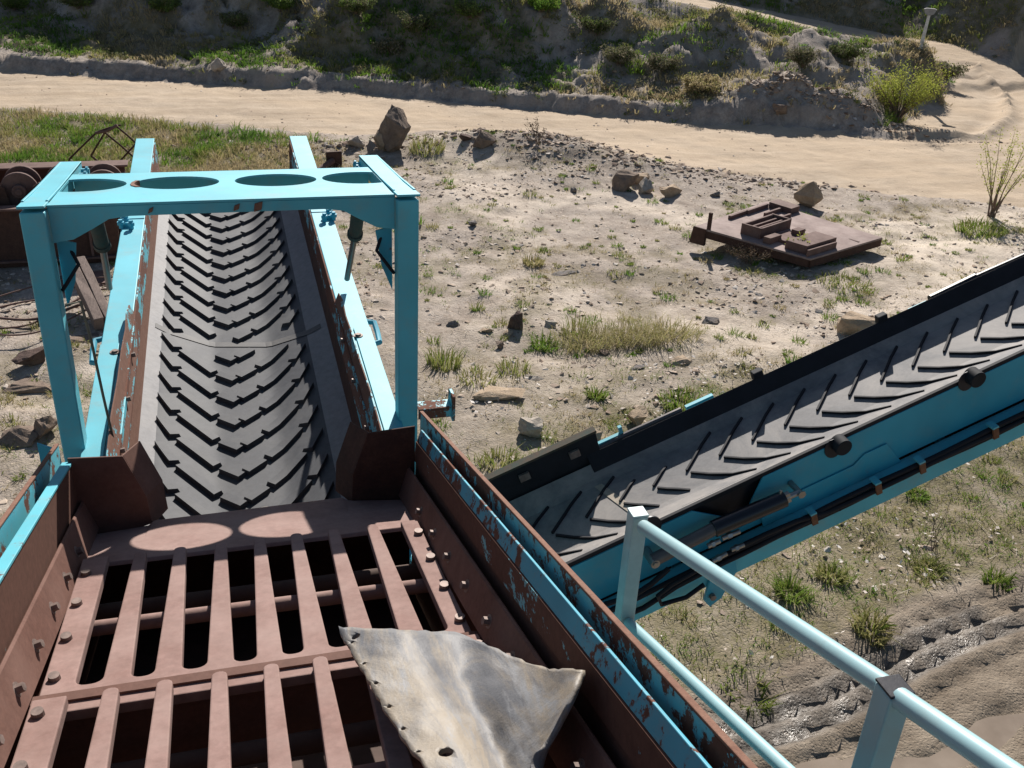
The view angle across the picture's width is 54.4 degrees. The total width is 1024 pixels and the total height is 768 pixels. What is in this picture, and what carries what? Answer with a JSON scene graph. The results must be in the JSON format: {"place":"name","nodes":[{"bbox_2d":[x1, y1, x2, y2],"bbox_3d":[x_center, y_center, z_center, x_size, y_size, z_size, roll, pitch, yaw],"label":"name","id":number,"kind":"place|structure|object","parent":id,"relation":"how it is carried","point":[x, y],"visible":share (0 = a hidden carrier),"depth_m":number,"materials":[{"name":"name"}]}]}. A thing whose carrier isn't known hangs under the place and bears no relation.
{"place":"outdoors","nodes":[
{"label":"outdoors","id":0,"kind":"place"},
{"bbox_2d":[0,0,1023,767],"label":"ground","id":1,"kind":"structure","parent":0,"point":[956,654],"depth_m":14.18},
{"bbox_2d":[0,0,32,10],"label":"slope bush","id":2,"kind":"object","parent":1,"relation":"on","point":[14,5],"visible":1,"depth_m":27.52,"materials":[{"name":"green plant"}]},
{"bbox_2d":[0,425,38,448],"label":"rock","id":3,"kind":"object","parent":1,"relation":"on","point":[22,436],"visible":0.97,"depth_m":9.35,"materials":[{"name":"brown stone"}]},
{"bbox_2d":[2,376,51,393],"bbox_3d":[-5.078,0.014,10.482,0.516,0.128,0.363,-5,28,-15],"label":"rock","id":4,"kind":"object","parent":1,"relation":"on","point":[26,384],"visible":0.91,"depth_m":10.37,"materials":[{"name":"brown stone"}]},
{"bbox_2d":[11,346,44,365],"bbox_3d":[-5.218,-0.263,10.770,0.350,0.239,0.226,-5,28,-15],"label":"rock","id":5,"kind":"object","parent":1,"relation":"on","point":[33,357],"visible":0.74,"depth_m":10.73,"materials":[{"name":"brown stone"}]},
{"bbox_2d":[34,415,57,438],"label":"rock","id":6,"kind":"object","parent":1,"relation":"on","point":[44,426],"visible":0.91,"depth_m":9.42,"materials":[{"name":"brown stone"}]},
{"bbox_2d":[0,276,112,335],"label":"cable pile","id":7,"kind":"object","parent":1,"relation":"on","point":[35,318],"visible":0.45,"depth_m":11.69,"materials":[{"name":"brown metal"}]},
{"bbox_2d":[0,160,127,267],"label":"scrap undercarriage","id":8,"kind":"object","parent":1,"relation":"on","point":[19,182],"visible":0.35,"depth_m":13.19,"materials":[{"name":"brown metal"}]},
{"bbox_2d":[55,0,94,8],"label":"slope bush","id":9,"kind":"object","parent":1,"relation":"on","point":[76,3],"visible":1,"depth_m":26.72,"materials":[{"name":"green plant"}]},
{"bbox_2d":[70,333,99,342],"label":"rock","id":10,"kind":"object","parent":1,"relation":"on","point":[81,338],"visible":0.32,"depth_m":11.32,"materials":[{"name":"stone"}]},
{"bbox_2d":[60,270,111,287],"bbox_3d":[-5.544,-1.353,12.875,0.679,0.032,0.450,-9,30,-23],"label":"scrap sheet","id":11,"kind":"object","parent":1,"relation":"on","point":[99,274],"depth_m":12.90,"materials":[{"name":"metal"}]},
{"bbox_2d":[74,256,107,330],"bbox_3d":[-5.037,-1.097,11.873,0.233,0.500,1.241,-15,32,-31],"label":"timber","id":12,"kind":"object","parent":1,"relation":"on","point":[91,295],"visible":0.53,"depth_m":11.73,"materials":[{"name":"brown wood"}]},
{"bbox_2d":[68,124,135,160],"bbox_3d":[-7.024,-3.905,17.015,1.251,1.104,0.195,-5,28,-15],"label":"rod cage","id":13,"kind":"object","parent":1,"relation":"on","point":[104,131],"visible":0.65,"depth_m":16.89,"materials":[{"name":"brown metal"}]},
{"bbox_2d":[146,0,181,12],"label":"slope bush","id":14,"kind":"object","parent":1,"relation":"on","point":[167,5],"visible":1,"depth_m":26.44,"materials":[{"name":"green plant"}]},
{"bbox_2d":[210,58,227,70],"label":"rock","id":15,"kind":"object","parent":1,"relation":"on","point":[217,64],"visible":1,"depth_m":24.07,"materials":[{"name":"stone"}]},
{"bbox_2d":[217,6,251,28],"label":"slope bush","id":16,"kind":"object","parent":1,"relation":"on","point":[233,19],"visible":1,"depth_m":26.57,"materials":[{"name":"green plant"}]},
{"bbox_2d":[259,0,301,11],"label":"slope bush","id":17,"kind":"object","parent":1,"relation":"on","point":[280,5],"visible":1,"depth_m":26.63,"materials":[{"name":"green plant"}]},
{"bbox_2d":[318,151,341,167],"bbox_3d":[-3.357,-3.861,17.602,0.188,0.389,0.881,20,32,28],"label":"flanged pipe","id":18,"kind":"object","parent":1,"relation":"on","point":[333,158],"visible":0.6,"depth_m":17.75,"materials":[{"name":"brown metal"}]},
{"bbox_2d":[346,136,364,147],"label":"rock","id":19,"kind":"object","parent":1,"relation":"on","point":[355,141],"visible":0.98,"depth_m":19.00,"materials":[{"name":"stone"}]},
{"bbox_2d":[338,0,377,14],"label":"slope bush","id":20,"kind":"object","parent":1,"relation":"on","point":[356,6],"visible":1,"depth_m":25.57,"materials":[{"name":"green plant"}]},
{"bbox_2d":[367,140,375,152],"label":"rock","id":21,"kind":"object","parent":1,"relation":"on","point":[371,145],"visible":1,"depth_m":18.82,"materials":[{"name":"stone"}]},
{"bbox_2d":[373,129,386,151],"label":"rock","id":22,"kind":"object","parent":1,"relation":"on","point":[378,140],"visible":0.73,"depth_m":18.89,"materials":[{"name":"stone"}]},
{"bbox_2d":[371,35,406,54],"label":"slope bush","id":23,"kind":"object","parent":1,"relation":"on","point":[389,45],"visible":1,"depth_m":25.34,"materials":[{"name":"green plant"}]},
{"bbox_2d":[378,105,410,151],"bbox_3d":[-2.230,-4.813,18.959,0.614,0.952,0.514,17,30,25],"label":"boulder","id":24,"kind":"object","parent":1,"relation":"on","point":[394,128],"visible":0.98,"depth_m":18.80,"materials":[{"name":"grey stone"}]},
{"bbox_2d":[391,7,438,31],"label":"slope bush","id":25,"kind":"object","parent":1,"relation":"on","point":[417,23],"visible":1,"depth_m":25.38,"materials":[{"name":"green plant"}]},
{"bbox_2d":[407,134,446,156],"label":"grass tuft","id":26,"kind":"object","parent":1,"relation":"on","point":[414,147],"visible":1,"depth_m":19.03,"materials":[{"name":"green plant"}]},
{"bbox_2d":[422,338,467,372],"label":"grass tuft","id":27,"kind":"object","parent":1,"relation":"on","point":[438,363],"visible":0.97,"depth_m":11.20,"materials":[{"name":"green plant"}]},
{"bbox_2d":[446,320,459,326],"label":"rock","id":28,"kind":"object","parent":1,"relation":"on","point":[454,323],"visible":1,"depth_m":12.21,"materials":[{"name":"stone"}]},
{"bbox_2d":[451,0,489,19],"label":"slope bush","id":29,"kind":"object","parent":1,"relation":"on","point":[468,10],"visible":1,"depth_m":25.34,"materials":[{"name":"green plant"}]},
{"bbox_2d":[468,220,476,225],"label":"rock","id":30,"kind":"object","parent":1,"relation":"on","point":[472,222],"visible":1,"depth_m":15.47,"materials":[{"name":"stone"}]},
{"bbox_2d":[458,363,502,387],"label":"grass tuft","id":31,"kind":"object","parent":1,"relation":"on","point":[480,375],"visible":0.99,"depth_m":10.86,"materials":[{"name":"green plant"}]},
{"bbox_2d":[479,328,493,332],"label":"rock","id":32,"kind":"object","parent":1,"relation":"on","point":[486,330],"visible":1,"depth_m":12.07,"materials":[{"name":"stone"}]},
{"bbox_2d":[472,443,524,472],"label":"grass tuft","id":33,"kind":"object","parent":1,"relation":"on","point":[487,456],"visible":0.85,"depth_m":9.34,"materials":[{"name":"green plant"}]},
{"bbox_2d":[472,385,525,400],"bbox_3d":[-0.137,0.111,10.496,0.537,0.116,0.342,6,28,5],"label":"rock","id":34,"kind":"object","parent":1,"relation":"on","point":[490,393],"visible":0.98,"depth_m":10.43,"materials":[{"name":"beige stone"}]},
{"bbox_2d":[495,341,503,348],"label":"rock","id":35,"kind":"object","parent":1,"relation":"on","point":[500,344],"visible":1,"depth_m":11.77,"materials":[{"name":"stone"}]},
{"bbox_2d":[503,328,513,336],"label":"rock","id":36,"kind":"object","parent":1,"relation":"on","point":[508,332],"visible":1,"depth_m":12.05,"materials":[{"name":"stone"}]},
{"bbox_2d":[0,0,1022,126],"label":"hillside grass","id":37,"kind":"structure","parent":1,"relation":"on","point":[362,61],"depth_m":25.51,"materials":[{"name":"green plant"}]},
{"bbox_2d":[0,103,1023,689],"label":"grass","id":38,"kind":"structure","parent":1,"relation":"on","point":[160,141],"depth_m":15.32,"materials":[{"name":"green plant"}]},
{"bbox_2d":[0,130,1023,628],"bbox_3d":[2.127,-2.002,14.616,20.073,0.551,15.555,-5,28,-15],"label":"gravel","id":39,"kind":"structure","parent":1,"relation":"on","point":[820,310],"depth_m":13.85,"materials":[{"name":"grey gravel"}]},
{"bbox_2d":[0,131,1023,661],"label":"dry straw","id":40,"kind":"object","parent":1,"relation":"on","point":[626,393],"visible":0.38,"depth_m":11.68,"materials":[{"name":"beige plant"}]},
{"bbox_2d":[491,356,532,377],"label":"grass tuft","id":41,"kind":"object","parent":1,"relation":"on","point":[508,365],"visible":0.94,"depth_m":11.10,"materials":[{"name":"green plant"}]},
{"bbox_2d":[0,155,1023,767],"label":"screening machine","id":42,"kind":"object","parent":1,"relation":"on","point":[128,639],"visible":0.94,"depth_m":3.00,"materials":[{"name":"teal paint"}]},
{"bbox_2d":[81,136,402,525],"bbox_3d":[-1.765,-0.435,6.416,1.511,1.012,5.345,-5,28,-15],"label":"tail conveyor","id":43,"kind":"object","parent":42,"relation":"attached to","point":[240,364],"visible":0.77,"depth_m":5.68,"materials":[{"name":"grey rubber"}]},
{"bbox_2d":[339,626,584,767],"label":"metal sheet","id":44,"kind":"object","parent":42,"relation":"on","point":[465,701],"visible":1,"depth_m":2.26,"materials":[{"name":"silver metal"}]},
{"bbox_2d":[484,253,1023,620],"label":"side conveyor","id":45,"kind":"object","parent":42,"relation":"attached to","point":[760,466],"visible":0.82,"depth_m":5.27,"materials":[{"name":"metal"}]},
{"bbox_2d":[507,310,522,330],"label":"rock","id":46,"kind":"object","parent":1,"relation":"on","point":[516,321],"visible":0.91,"depth_m":12.15,"materials":[{"name":"brown stone"}]},
{"bbox_2d":[31,0,1004,121],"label":"hillside stones","id":47,"kind":"object","parent":1,"relation":"on","point":[615,71],"visible":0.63,"depth_m":24.92,"materials":[{"name":"grey stone"}]},
{"bbox_2d":[20,0,1023,120],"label":"hillside scrub","id":48,"kind":"object","parent":1,"relation":"on","point":[564,47],"visible":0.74,"depth_m":25.25,"materials":[{"name":"green plant"}]},
{"bbox_2d":[517,416,543,437],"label":"rock","id":49,"kind":"object","parent":1,"relation":"on","point":[531,427],"visible":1,"depth_m":9.75,"materials":[{"name":"beige stone"}]},
{"bbox_2d":[520,253,547,267],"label":"grass tuft","id":50,"kind":"object","parent":1,"relation":"on","point":[526,261],"visible":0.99,"depth_m":14.25,"materials":[{"name":"plant"}]},
{"bbox_2d":[524,374,543,380],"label":"rock","id":51,"kind":"object","parent":1,"relation":"on","point":[534,378],"visible":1,"depth_m":10.93,"materials":[{"name":"stone"}]},
{"bbox_2d":[524,116,546,144],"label":"dry weed","id":52,"kind":"object","parent":1,"relation":"on","point":[537,129],"visible":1,"depth_m":19.08,"materials":[{"name":"beige plant"}]},
{"bbox_2d":[526,329,561,352],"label":"grass tuft","id":53,"kind":"object","parent":1,"relation":"on","point":[544,348],"visible":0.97,"depth_m":11.90,"materials":[{"name":"green plant"}]},
{"bbox_2d":[528,0,561,11],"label":"slope bush","id":54,"kind":"object","parent":1,"relation":"on","point":[540,5],"visible":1,"depth_m":25.14,"materials":[{"name":"green plant"}]},
{"bbox_2d":[545,320,556,326],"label":"rock","id":55,"kind":"object","parent":1,"relation":"on","point":[548,323],"visible":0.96,"depth_m":12.32,"materials":[{"name":"stone"}]},
{"bbox_2d":[551,270,575,275],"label":"rock","id":56,"kind":"object","parent":1,"relation":"on","point":[562,273],"visible":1,"depth_m":13.98,"materials":[{"name":"stone"}]},
{"bbox_2d":[570,187,576,191],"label":"rock","id":57,"kind":"object","parent":1,"relation":"on","point":[573,189],"visible":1,"depth_m":17.51,"materials":[{"name":"stone"}]},
{"bbox_2d":[556,308,600,340],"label":"grass tuft","id":58,"kind":"object","parent":1,"relation":"on","point":[565,330],"visible":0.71,"depth_m":12.24,"materials":[{"name":"green plant"}]},
{"bbox_2d":[159,69,1002,197],"bbox_3d":[2.846,-5.261,20.196,19.981,1.287,7.272,-5,28,-15],"label":"rubble","id":59,"kind":"object","parent":1,"relation":"on","point":[775,87],"visible":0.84,"depth_m":19.33,"materials":[{"name":"stone"}]},
{"bbox_2d":[459,133,471,140],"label":"rock","id":60,"kind":"object","parent":59,"relation":"on","point":[464,137],"visible":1,"depth_m":19.24,"materials":[{"name":"stone"}]},
{"bbox_2d":[473,131,495,148],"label":"rock","id":61,"kind":"object","parent":59,"relation":"on","point":[483,140],"visible":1,"depth_m":19.02,"materials":[{"name":"grey stone"}]},
{"bbox_2d":[584,427,602,440],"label":"rock","id":62,"kind":"object","parent":1,"relation":"on","point":[598,434],"visible":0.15,"depth_m":9.71,"materials":[{"name":"stone"}]},
{"bbox_2d":[578,13,617,35],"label":"slope bush","id":63,"kind":"object","parent":1,"relation":"on","point":[598,27],"visible":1,"depth_m":25.51,"materials":[{"name":"green plant"}]},
{"bbox_2d":[584,382,618,401],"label":"grass tuft","id":64,"kind":"object","parent":1,"relation":"on","point":[591,394],"visible":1,"depth_m":10.64,"materials":[{"name":"green plant"}]},
{"bbox_2d":[599,348,608,355],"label":"rock","id":65,"kind":"object","parent":1,"relation":"on","point":[603,352],"visible":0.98,"depth_m":11.72,"materials":[{"name":"stone"}]},
{"bbox_2d":[600,43,642,64],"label":"slope bush","id":66,"kind":"object","parent":1,"relation":"on","point":[621,55],"visible":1,"depth_m":24.40,"materials":[{"name":"green plant"}]},
{"bbox_2d":[612,169,638,191],"bbox_3d":[1.985,-3.608,17.776,0.456,0.422,0.393,15,30,22],"label":"boulder","id":67,"kind":"object","parent":1,"relation":"on","point":[623,180],"visible":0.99,"depth_m":17.65,"materials":[{"name":"brown stone"}]},
{"bbox_2d":[540,308,711,355],"bbox_3d":[1.372,-0.619,12.029,2.343,0.353,1.466,-5,28,-15],"label":"grass tuft","id":68,"kind":"object","parent":1,"relation":"on","point":[660,330],"visible":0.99,"depth_m":11.97,"materials":[{"name":"green plant"}]},
{"bbox_2d":[630,364,644,370],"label":"rock","id":69,"kind":"object","parent":1,"relation":"on","point":[638,367],"visible":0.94,"depth_m":11.28,"materials":[{"name":"stone"}]},
{"bbox_2d":[627,406,648,425],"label":"rock","id":70,"kind":"object","parent":1,"relation":"on","point":[637,416],"visible":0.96,"depth_m":10.11,"materials":[{"name":"beige stone"}]},
{"bbox_2d":[636,173,649,183],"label":"rock","id":71,"kind":"object","parent":1,"relation":"on","point":[641,177],"visible":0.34,"depth_m":18.11,"materials":[{"name":"stone"}]},
{"bbox_2d":[638,177,653,193],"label":"rock","id":72,"kind":"object","parent":1,"relation":"on","point":[645,186],"visible":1,"depth_m":17.65,"materials":[{"name":"grey stone"}]},
{"bbox_2d":[644,50,683,71],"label":"slope bush","id":73,"kind":"object","parent":1,"relation":"on","point":[661,63],"visible":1,"depth_m":24.34,"materials":[{"name":"green plant"}]},
{"bbox_2d":[659,184,681,197],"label":"rock","id":74,"kind":"object","parent":1,"relation":"on","point":[672,190],"visible":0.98,"depth_m":17.50,"materials":[{"name":"beige stone"}]},
{"bbox_2d":[653,383,704,410],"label":"grass tuft","id":75,"kind":"object","parent":1,"relation":"on","point":[685,399],"visible":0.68,"depth_m":10.61,"materials":[{"name":"green plant"}]},
{"bbox_2d":[669,355,691,365],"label":"rock","id":76,"kind":"object","parent":1,"relation":"on","point":[681,360],"visible":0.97,"depth_m":11.43,"materials":[{"name":"stone"}]},
{"bbox_2d":[681,70,721,93],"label":"slope bush","id":77,"kind":"object","parent":1,"relation":"on","point":[707,83],"visible":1,"depth_m":23.32,"materials":[{"name":"beige plant"}]},
{"bbox_2d":[394,342,1021,680],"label":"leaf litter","id":78,"kind":"object","parent":1,"relation":"on","point":[841,561],"visible":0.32,"depth_m":8.80,"materials":[{"name":"brown plant"}]},
{"bbox_2d":[702,316,719,323],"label":"rock","id":79,"kind":"object","parent":1,"relation":"on","point":[710,320],"visible":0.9,"depth_m":12.67,"materials":[{"name":"stone"}]},
{"bbox_2d":[710,192,719,196],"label":"rock","id":80,"kind":"object","parent":1,"relation":"on","point":[716,194],"visible":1,"depth_m":17.66,"materials":[{"name":"stone"}]},
{"bbox_2d":[719,235,772,264],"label":"dry bush","id":81,"kind":"object","parent":1,"relation":"on","point":[738,255],"visible":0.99,"depth_m":14.58,"materials":[{"name":"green plant"}]},
{"bbox_2d":[714,663,784,723],"bbox_3d":[1.635,2.165,6.921,0.567,0.244,0.499,-5,28,-15],"label":"grass tuft","id":82,"kind":"object","parent":1,"relation":"on","point":[767,705],"visible":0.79,"depth_m":6.91,"materials":[{"name":"green plant"}]},
{"bbox_2d":[772,103,786,114],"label":"rock","id":83,"kind":"object","parent":1,"relation":"on","point":[779,109],"visible":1,"depth_m":22.58,"materials":[{"name":"stone"}]},
{"bbox_2d":[689,199,881,267],"bbox_3d":[4.210,-2.361,15.163,2.034,0.526,2.243,26,35,36],"label":"steel panel","id":84,"kind":"object","parent":1,"relation":"on","point":[774,225],"visible":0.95,"depth_m":14.99,"materials":[{"name":"brown metal"}]},
{"bbox_2d":[762,566,819,608],"bbox_3d":[2.196,1.610,7.748,0.540,0.161,0.541,-5,28,-15],"label":"grass tuft","id":85,"kind":"object","parent":1,"relation":"on","point":[780,584],"visible":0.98,"depth_m":7.78,"materials":[{"name":"green plant"}]},
{"bbox_2d":[786,230,809,241],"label":"young plant","id":86,"kind":"object","parent":1,"relation":"on","point":[804,235],"visible":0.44,"depth_m":14.64,"materials":[{"name":"green plant"}]},
{"bbox_2d":[782,43,821,68],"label":"slope bush","id":87,"kind":"object","parent":1,"relation":"on","point":[799,56],"visible":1,"depth_m":24.69,"materials":[{"name":"green plant"}]},
{"bbox_2d":[794,181,822,207],"bbox_3d":[5.217,-3.311,17.434,0.404,0.556,0.494,-18,34,-35],"label":"boulder","id":88,"kind":"object","parent":1,"relation":"on","point":[809,194],"visible":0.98,"depth_m":17.28,"materials":[{"name":"beige stone"}]},
{"bbox_2d":[806,557,857,585],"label":"grass tuft","id":89,"kind":"object","parent":1,"relation":"on","point":[841,575],"visible":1,"depth_m":8.01,"materials":[{"name":"green plant"}]},
{"bbox_2d":[815,269,882,296],"bbox_3d":[4.758,-1.426,14.085,1.021,0.138,0.969,-5,28,-15],"label":"grass tuft","id":90,"kind":"object","parent":1,"relation":"on","point":[843,276],"visible":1,"depth_m":14.09,"materials":[{"name":"green plant"}]},
{"bbox_2d":[827,40,870,61],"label":"slope bush","id":91,"kind":"object","parent":1,"relation":"on","point":[847,51],"visible":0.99,"depth_m":25.34,"materials":[{"name":"green plant"}]},
{"bbox_2d":[836,311,875,334],"bbox_3d":[4.464,-0.700,12.566,0.711,0.343,0.441,13,29,18],"label":"boulder","id":92,"kind":"object","parent":1,"relation":"on","point":[850,322],"visible":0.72,"depth_m":12.45,"materials":[{"name":"beige stone"}]},
{"bbox_2d":[842,597,905,650],"bbox_3d":[2.680,1.837,7.459,0.484,0.254,0.532,-5,28,-15],"label":"grass tuft","id":93,"kind":"object","parent":1,"relation":"on","point":[883,625],"visible":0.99,"depth_m":7.45,"materials":[{"name":"green plant"}]},
{"bbox_2d":[858,57,956,119],"bbox_3d":[9.442,-7.128,23.972,2.090,1.525,2.027,20,32,30],"label":"shrub","id":94,"kind":"object","parent":1,"relation":"on","point":[893,101],"visible":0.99,"depth_m":23.75,"materials":[{"name":"green plant"}]},
{"bbox_2d":[794,714,1023,767],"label":"puddle","id":95,"kind":"object","parent":1,"relation":"on","point":[998,732],"visible":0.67,"depth_m":6.57,"materials":[{"name":"liquid"}]},
{"bbox_2d":[902,484,935,502],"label":"grass tuft","id":96,"kind":"object","parent":1,"relation":"on","point":[924,492],"visible":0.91,"depth_m":9.22,"materials":[{"name":"green plant"}]},
{"bbox_2d":[918,8,936,48],"bbox_3d":[10.868,-9.240,26.178,0.317,1.204,0.103,13,29,18],"label":"marker post","id":97,"kind":"object","parent":1,"relation":"on","point":[929,12],"visible":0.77,"depth_m":26.01,"materials":[{"name":"grey concrete"}]},
{"bbox_2d":[905,550,959,579],"bbox_3d":[3.462,1.527,8.257,0.452,0.149,0.440,-5,28,-15],"label":"grass tuft","id":98,"kind":"object","parent":1,"relation":"on","point":[917,564],"visible":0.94,"depth_m":8.27,"materials":[{"name":"green plant"}]},
{"bbox_2d":[926,495,953,550],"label":"dry stalks","id":99,"kind":"object","parent":1,"relation":"on","point":[935,536],"visible":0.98,"depth_m":8.43,"materials":[{"name":"beige plant"}]},
{"bbox_2d":[936,59,970,79],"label":"slope bush","id":100,"kind":"object","parent":1,"relation":"on","point":[957,70],"visible":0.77,"depth_m":27.99,"materials":[{"name":"green plant"}]},
{"bbox_2d":[947,216,1014,239],"bbox_3d":[7.845,-2.610,16.610,1.119,0.248,1.098,-5,28,-15],"label":"grass tuft","id":101,"kind":"object","parent":1,"relation":"on","point":[993,225],"visible":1,"depth_m":16.66,"materials":[{"name":"green plant"}]},
{"bbox_2d":[977,562,1021,591],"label":"grass tuft","id":102,"kind":"object","parent":1,"relation":"on","point":[1001,580],"visible":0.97,"depth_m":8.15,"materials":[{"name":"green plant"}]},
{"bbox_2d":[976,125,1023,217],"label":"sapling","id":103,"kind":"object","parent":1,"relation":"on","point":[994,206],"visible":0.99,"depth_m":17.16,"materials":[{"name":"green plant"}]},
{"bbox_2d":[0,0,1023,206],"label":"dirt road","id":104,"kind":"structure","parent":0,"point":[988,89],"depth_m":21.94,"materials":[{"name":"beige soil"}]},
{"bbox_2d":[8,77,1013,155],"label":"road pebbles","id":105,"kind":"object","parent":104,"relation":"on","point":[502,121],"visible":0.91,"depth_m":21.96,"materials":[{"name":"stone"}]}
]}

